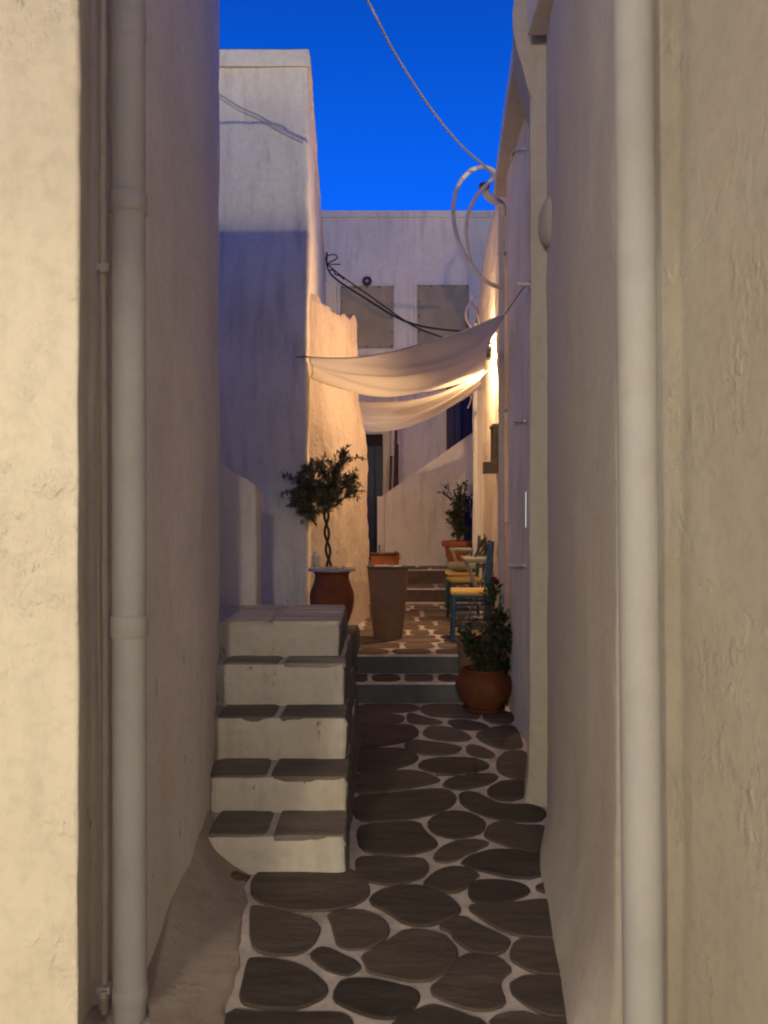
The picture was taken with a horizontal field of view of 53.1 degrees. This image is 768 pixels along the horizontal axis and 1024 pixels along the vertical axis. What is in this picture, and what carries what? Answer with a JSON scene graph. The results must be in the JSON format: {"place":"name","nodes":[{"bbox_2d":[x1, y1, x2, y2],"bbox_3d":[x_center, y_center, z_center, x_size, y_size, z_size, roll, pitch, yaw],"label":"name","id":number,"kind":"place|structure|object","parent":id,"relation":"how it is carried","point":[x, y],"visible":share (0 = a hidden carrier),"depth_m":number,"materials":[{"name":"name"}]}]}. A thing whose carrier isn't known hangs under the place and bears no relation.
{"place":"outdoors","nodes":[
{"label":"outdoors","id":0,"kind":"place"},
{"bbox_2d":[83,703,566,1023],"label":"pavement","id":1,"kind":"structure","parent":0,"point":[430,905],"depth_m":3.02,"materials":[{"name":"stone"}]},
{"bbox_2d":[219,465,260,605],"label":"parapet","id":2,"kind":"structure","parent":1,"relation":"on","point":[240,540],"depth_m":5.20,"materials":[{"name":"paint"}]},
{"bbox_2d":[208,605,361,882],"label":"stone staircase","id":3,"kind":"structure","parent":1,"relation":"on","point":[287,742],"depth_m":3.86,"materials":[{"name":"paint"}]},
{"bbox_2d":[455,664,511,714],"bbox_3d":[0.776,1.376,5.980,0.445,0.332,0.445,0,0,0],"label":"terracotta pot","id":4,"kind":"object","parent":1,"relation":"on","point":[485,692],"visible":0.92,"depth_m":5.82,"materials":[{"name":"ceramic"}]},
{"bbox_2d":[457,571,512,672],"bbox_3d":[0.825,0.854,5.964,0.541,0.801,0.377,0,0,0],"label":"rose bush","id":5,"kind":"object","parent":4,"relation":"in","point":[492,644],"visible":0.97,"depth_m":5.91,"materials":[{"name":"green plant"}]},
{"bbox_2d":[219,0,513,209],"label":"sky","id":6,"kind":"structure","parent":0,"point":[380,146],"materials":[{"name":"blue"}]},
{"bbox_2d":[368,560,451,583],"bbox_3d":[0.600,1.066,12.597,5.600,0.468,2.806,0,0,0],"label":"landing","id":7,"kind":"object","parent":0,"point":[426,574],"visible":0.06,"depth_m":11.20,"materials":[{"name":"stone"}]},
{"bbox_2d":[321,210,493,559],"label":"house","id":8,"kind":"structure","parent":7,"relation":"on","point":[413,266],"depth_m":13.50,"materials":[{"name":"paint"}]},
{"bbox_2d":[337,283,340,313],"bbox_3d":[-0.794,-3.414,13.508,0.063,1.210,0.084,0,0,0],"label":"window frame","id":9,"kind":"structure","parent":8,"relation":"in","point":[338,284],"depth_m":13.46,"materials":[{"name":"paint"}]},
{"bbox_2d":[362,276,371,285],"bbox_3d":[-0.295,-4.034,13.420,0.168,0.168,0.060,0,0,0],"label":"round vent","id":10,"kind":"object","parent":8,"relation":"attached to","point":[369,279],"visible":1,"depth_m":13.40,"materials":[{"name":"metal"}]},
{"bbox_2d":[341,283,393,285],"bbox_3d":[-0.296,-3.990,13.508,0.930,0.058,0.084,0,0,0],"label":"window frame","id":11,"kind":"structure","parent":8,"relation":"in","point":[348,284],"depth_m":13.46,"materials":[{"name":"paint"}]},
{"bbox_2d":[365,434,382,558],"bbox_3d":[-0.227,-0.265,13.440,0.413,2.190,0.100,0,0,0],"label":"door","id":12,"kind":"structure","parent":8,"relation":"in","point":[374,442],"depth_m":13.42,"materials":[{"name":"wood"}]},
{"bbox_2d":[358,348,392,348],"bbox_3d":[-0.296,-2.837,13.508,0.930,0.058,0.084,0,0,0],"label":"window frame","id":13,"kind":"structure","parent":8,"relation":"in","point":[358,348],"depth_m":13.47,"materials":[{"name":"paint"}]},
{"bbox_2d":[394,283,396,348],"bbox_3d":[0.202,-3.414,13.508,0.063,1.210,0.084,0,0,0],"label":"window frame","id":14,"kind":"structure","parent":8,"relation":"in","point":[395,284],"depth_m":13.46,"materials":[{"name":"paint"}]},
{"bbox_2d":[414,282,416,344],"bbox_3d":[0.552,-3.418,13.508,0.063,1.235,0.084,0,0,0],"label":"window frame","id":15,"kind":"structure","parent":8,"relation":"in","point":[415,283],"depth_m":13.46,"materials":[{"name":"paint"}]},
{"bbox_2d":[417,282,468,285],"bbox_3d":[1.034,-4.006,13.508,0.898,0.058,0.084,0,0,0],"label":"window frame","id":16,"kind":"structure","parent":8,"relation":"in","point":[418,283],"depth_m":13.46,"materials":[{"name":"paint"}]},
{"bbox_2d":[447,383,472,449],"bbox_3d":[1.368,-1.675,13.455,0.542,2.050,0.070,0,0,0],"label":"door","id":17,"kind":"structure","parent":8,"relation":"in","point":[459,417],"depth_m":13.42,"materials":[{"name":"blue wood"}]},
{"bbox_2d":[468,282,471,326],"bbox_3d":[1.515,-3.418,13.508,0.063,1.235,0.084,0,0,0],"label":"window frame","id":18,"kind":"structure","parent":8,"relation":"in","point":[470,283],"depth_m":13.46,"materials":[{"name":"paint"}]},
{"bbox_2d":[377,433,472,565],"bbox_3d":[1.546,-0.706,12.675,3.307,3.192,1.490,0,0,0],"label":"outdoor staircase","id":19,"kind":"structure","parent":7,"relation":"on","point":[413,529],"depth_m":12.00,"materials":[{"name":"paint"}]},
{"bbox_2d":[389,456,391,490],"bbox_3d":[0.095,-0.182,13.180,0.038,1.568,0.170,0,0,25],"label":"wooden pole","id":20,"kind":"object","parent":19,"relation":"on","point":[390,474],"visible":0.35,"depth_m":13.21,"materials":[{"name":"brown wood"}]},
{"bbox_2d":[393,430,397,487],"bbox_3d":[0.187,-0.552,13.180,0.041,1.707,0.170,0,0,22],"label":"wooden pole","id":21,"kind":"object","parent":19,"relation":"on","point":[395,460],"visible":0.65,"depth_m":13.19,"materials":[{"name":"brown wood"}]},
{"bbox_2d":[396,444,398,485],"bbox_3d":[0.230,-0.582,13.180,0.036,1.168,0.156,0,0,5],"label":"wooden pole","id":22,"kind":"object","parent":19,"relation":"on","point":[397,470],"visible":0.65,"depth_m":13.19,"materials":[{"name":"brown wood"}]},
{"bbox_2d":[464,499,472,539],"bbox_3d":[1.596,0.314,11.960,0.708,1.032,0.060,0,0,0],"label":"cupboard door","id":23,"kind":"structure","parent":19,"relation":"in","point":[468,520],"depth_m":11.93,"materials":[{"name":"blue wood"}]},
{"bbox_2d":[467,473,472,517],"bbox_3d":[1.366,-0.247,11.922,0.143,0.696,0.125,0,0,0],"label":"switch box","id":24,"kind":"object","parent":19,"relation":"attached to","point":[470,478],"visible":0.69,"depth_m":11.86,"materials":[{"name":"white metal"}]},
{"bbox_2d":[441,540,471,562],"bbox_3d":[1.147,0.635,11.500,0.580,0.410,0.580,0,0,0],"label":"terracotta pot","id":25,"kind":"object","parent":7,"relation":"on","point":[446,544],"visible":0.48,"depth_m":11.30,"materials":[{"name":"orange ceramic"}]},
{"bbox_2d":[437,480,472,540],"bbox_3d":[1.192,0.065,11.526,0.672,1.070,0.722,0,0,42],"label":"potted shrub","id":26,"kind":"object","parent":25,"relation":"in","point":[456,513],"visible":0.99,"depth_m":11.51,"materials":[{"name":"green plant"}]},
{"bbox_2d":[357,602,507,672],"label":"terrace","id":27,"kind":"structure","parent":0,"point":[425,644],"depth_m":7.09,"materials":[{"name":"stone"}]},
{"bbox_2d":[309,294,369,624],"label":"rough wall","id":28,"kind":"structure","parent":27,"relation":"on","point":[335,420],"depth_m":8.05,"materials":[{"name":"paint"}]},
{"bbox_2d":[347,625,360,673],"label":"painted plinth","id":29,"kind":"structure","parent":27,"relation":"on","point":[354,631],"depth_m":6.57,"materials":[{"name":"white paint"}]},
{"bbox_2d":[308,567,355,621],"bbox_3d":[-0.451,0.758,6.660,0.416,0.544,0.416,0,0,0],"label":"terracotta pot","id":30,"kind":"object","parent":29,"relation":"on","point":[331,586],"visible":0.69,"depth_m":6.52,"materials":[{"name":"ceramic"}]},
{"bbox_2d":[310,547,319,568],"bbox_3d":[-0.592,0.395,6.620,0.076,0.184,0.076,0,0,0],"label":"candle lantern","id":31,"kind":"object","parent":30,"relation":"on","point":[315,557],"visible":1,"depth_m":6.59,"materials":[{"name":"clear glass"}]},
{"bbox_2d":[277,444,366,566],"bbox_3d":[-0.546,0.210,6.920,0.820,1.640,0.548,0,0,0],"label":"olive tree","id":32,"kind":"object","parent":30,"relation":"in","point":[327,498],"visible":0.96,"depth_m":6.93,"materials":[{"name":"green plant"}]},
{"bbox_2d":[335,565,343,568],"bbox_3d":[-0.380,0.473,6.600,0.080,0.026,0.080,0,0,0],"label":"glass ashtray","id":33,"kind":"object","parent":30,"relation":"on","point":[339,566],"visible":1,"depth_m":6.57,"materials":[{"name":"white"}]},
{"bbox_2d":[366,565,409,640],"bbox_3d":[0.038,0.872,7.450,0.424,0.704,0.424,0,0,0],"label":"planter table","id":34,"kind":"object","parent":27,"relation":"on","point":[387,588],"visible":0.88,"depth_m":7.31,"materials":[{"name":"brown ceramic"}]},
{"bbox_2d":[370,552,399,564],"bbox_3d":[0.010,0.867,9.510,0.360,0.715,0.320,0,0,0],"label":"orange planter","id":35,"kind":"object","parent":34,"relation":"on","point":[377,558],"visible":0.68,"depth_m":9.36,"materials":[{"name":"brown ceramic"}]},
{"bbox_2d":[378,545,383,553],"bbox_3d":[-0.037,0.456,9.400,0.072,0.105,0.072,0,0,0],"label":"drinking glass","id":36,"kind":"object","parent":35,"relation":"on","point":[380,548],"visible":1,"depth_m":9.37,"materials":[{"name":"white"}]},
{"bbox_2d":[406,584,470,601],"bbox_3d":[0.400,1.171,10.897,4.000,0.258,0.806,0,0,0],"label":"step","id":37,"kind":"object","parent":27,"relation":"on","point":[425,592],"visible":0.18,"depth_m":10.50,"materials":[{"name":"stone"}]},
{"bbox_2d":[449,547,472,602],"bbox_3d":[1.020,0.849,10.180,0.280,0.745,0.360,0,0,0],"label":"side table","id":38,"kind":"object","parent":27,"relation":"on","point":[469,550],"visible":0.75,"depth_m":10.03,"materials":[{"name":"paint"}]},
{"bbox_2d":[445,534,479,610],"bbox_3d":[0.996,0.748,9.651,0.411,0.943,0.408,0,0,-4],"label":"taverna chair","id":39,"kind":"object","parent":27,"relation":"on","point":[455,574],"visible":0.25,"depth_m":9.47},
{"bbox_2d":[447,561,475,571],"bbox_3d":[1.000,0.688,9.680,0.400,0.133,0.380,3,2,-8],"label":"cushion","id":40,"kind":"object","parent":39,"relation":"on","point":[457,566],"visible":0.75,"depth_m":9.52,"materials":[{"name":"beige fabric"}]},
{"bbox_2d":[446,536,486,618],"bbox_3d":[0.940,0.748,8.751,0.411,0.943,0.408,0,0,-5],"label":"taverna chair","id":41,"kind":"object","parent":27,"relation":"on","point":[454,581],"visible":0.57,"depth_m":8.67,"materials":[{"name":"teal wood"}]},
{"bbox_2d":[450,540,493,640],"bbox_3d":[0.851,0.748,7.449,0.411,0.943,0.408,0,0,3],"label":"taverna chair","id":42,"kind":"object","parent":27,"relation":"on","point":[460,592],"visible":0.75,"depth_m":7.26,"materials":[{"name":"blue wood"}]},
{"bbox_2d":[461,556,492,627],"bbox_3d":[1.000,0.849,8.120,0.340,0.746,0.420,0,0,0],"label":"side table","id":43,"kind":"object","parent":27,"relation":"on","point":[467,560],"visible":0.48,"depth_m":7.96,"materials":[{"name":"paint"}]},
{"bbox_2d":[474,534,486,556],"bbox_3d":[1.025,0.357,8.120,0.143,0.244,0.140,0,0,0],"label":"menu easel","id":44,"kind":"object","parent":43,"relation":"on","point":[480,546],"visible":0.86,"depth_m":8.11,"materials":[{"name":"brown wood"}]},
{"label":"ground","id":45,"kind":"structure","parent":0,"visible":0},
{"bbox_2d":[0,0,247,1023],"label":"whitewashed house","id":46,"kind":"structure","parent":45,"relation":"on","point":[48,524],"depth_m":2.37,"materials":[{"name":"paint"}]},
{"bbox_2d":[97,0,112,1014],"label":"cable conduit","id":47,"kind":"object","parent":46,"relation":"attached to","point":[104,986],"visible":0.98,"depth_m":2.37,"materials":[{"name":"metal"}]},
{"bbox_2d":[109,0,147,1023],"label":"downpipe","id":48,"kind":"object","parent":46,"relation":"attached to","point":[128,213],"visible":1,"depth_m":2.32,"materials":[{"name":"plastic"}]},
{"bbox_2d":[218,49,325,605],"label":"tall house","id":49,"kind":"structure","parent":45,"relation":"on","point":[272,272],"depth_m":6.99,"materials":[{"name":"paint"}]},
{"bbox_2d":[219,93,304,140],"bbox_3d":[-1.175,-3.605,6.955,0.918,0.493,0.013,0,0,0],"label":"thin cable","id":50,"kind":"object","parent":49,"relation":"attached to","point":[261,117],"visible":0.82,"depth_m":6.95,"materials":[{"name":"grey plastic"}]},
{"bbox_2d":[325,252,468,337],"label":"black cables","id":51,"kind":"object","parent":49,"relation":"attached to","point":[368,300],"visible":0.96,"depth_m":11.18,"materials":[{"name":"black rubber"}]},
{"bbox_2d":[356,673,507,702],"bbox_3d":[0.075,1.490,6.468,2.550,0.221,0.464,0,0,0],"label":"step","id":52,"kind":"object","parent":45,"relation":"on","point":[405,687],"visible":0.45,"depth_m":6.24,"materials":[{"name":"stone"}]},
{"bbox_2d":[455,636,483,671],"bbox_3d":[0.745,1.216,6.420,0.304,0.318,0.304,0,0,0],"label":"clay pot","id":53,"kind":"object","parent":52,"relation":"on","point":[462,659],"visible":0.17,"depth_m":6.34,"materials":[{"name":"orange ceramic"}]},
{"bbox_2d":[472,47,529,743],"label":"whitewashed house","id":54,"kind":"structure","parent":45,"relation":"on","point":[511,185],"depth_m":5.76,"materials":[{"name":"paint"}]},
{"bbox_2d":[359,372,486,431],"bbox_3d":[0.220,-1.259,9.283,0.949,0.385,3.356,0,0,-37],"label":"shade sail","id":55,"kind":"object","parent":54,"relation":"hanging from","point":[384,416],"visible":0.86,"depth_m":9.06,"materials":[{"name":"white fabric"}]},
{"bbox_2d":[464,295,479,327],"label":"white conduits","id":56,"kind":"object","parent":54,"relation":"attached to","point":[466,311],"visible":0.67,"depth_m":9.78,"materials":[{"name":"white plastic"}]},
{"bbox_2d":[473,323,477,606],"bbox_3d":[1.183,-0.567,9.750,0.116,3.635,0.116,0,0,0],"label":"downpipe","id":57,"kind":"object","parent":54,"relation":"attached to","point":[475,500],"visible":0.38,"depth_m":9.71,"materials":[{"name":"plastic"}]},
{"bbox_2d":[451,165,502,289],"bbox_3d":[0.810,-2.466,6.639,0.464,1.048,0.124,0,0,-9],"label":"looped conduit","id":58,"kind":"object","parent":54,"relation":"attached to","point":[467,256],"visible":1,"depth_m":6.61,"materials":[{"name":"grey plastic"}]},
{"bbox_2d":[366,0,494,176],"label":"power cable","id":59,"kind":"object","parent":58,"relation":"attached to","point":[423,97],"visible":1,"depth_m":5.92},
{"bbox_2d":[482,423,497,473],"bbox_3d":[1.054,-0.614,7.513,0.175,0.477,0.235,0,0,0],"label":"wooden wall box","id":60,"kind":"object","parent":54,"relation":"attached to","point":[491,467],"visible":0.78,"depth_m":7.40,"materials":[{"name":"brown wood"}]},
{"bbox_2d":[486,343,495,360],"bbox_3d":[1.055,-1.623,7.739,0.147,0.196,0.067,0,0,0],"label":"wall lamp","id":61,"kind":"object","parent":54,"relation":"attached to","point":[489,354],"visible":0.48,"depth_m":7.72,"materials":[{"name":"glass"}]},
{"bbox_2d":[479,182,507,651],"bbox_3d":[0.958,-0.827,6.750,0.255,4.115,0.100,0,0,0],"label":"service pipe","id":62,"kind":"object","parent":54,"relation":"attached to","point":[498,203],"visible":0.87,"depth_m":6.72,"materials":[{"name":"grey plastic"}]},
{"bbox_2d":[516,281,529,290],"bbox_3d":[0.921,-1.470,4.965,0.134,0.066,0.090,0,0,0],"label":"tie rail","id":63,"kind":"object","parent":54,"relation":"attached to","point":[522,284],"visible":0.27,"depth_m":4.95,"materials":[{"name":"white metal"}]},
{"bbox_2d":[296,287,523,396],"bbox_3d":[0.163,-1.264,6.380,1.911,0.413,2.851,0,0,0],"label":"shade sail","id":64,"kind":"object","parent":63,"relation":"hanging from","point":[451,360],"visible":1,"depth_m":6.70,"materials":[{"name":"white fabric"}]},
{"bbox_2d":[512,0,767,1023],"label":"whitewashed house","id":65,"kind":"structure","parent":45,"relation":"on","point":[712,220],"depth_m":2.01,"materials":[{"name":"paint"}]},
{"bbox_2d":[613,0,663,1023],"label":"downpipe","id":66,"kind":"object","parent":65,"relation":"attached to","point":[638,513],"visible":1,"depth_m":1.92,"materials":[{"name":"plastic"}]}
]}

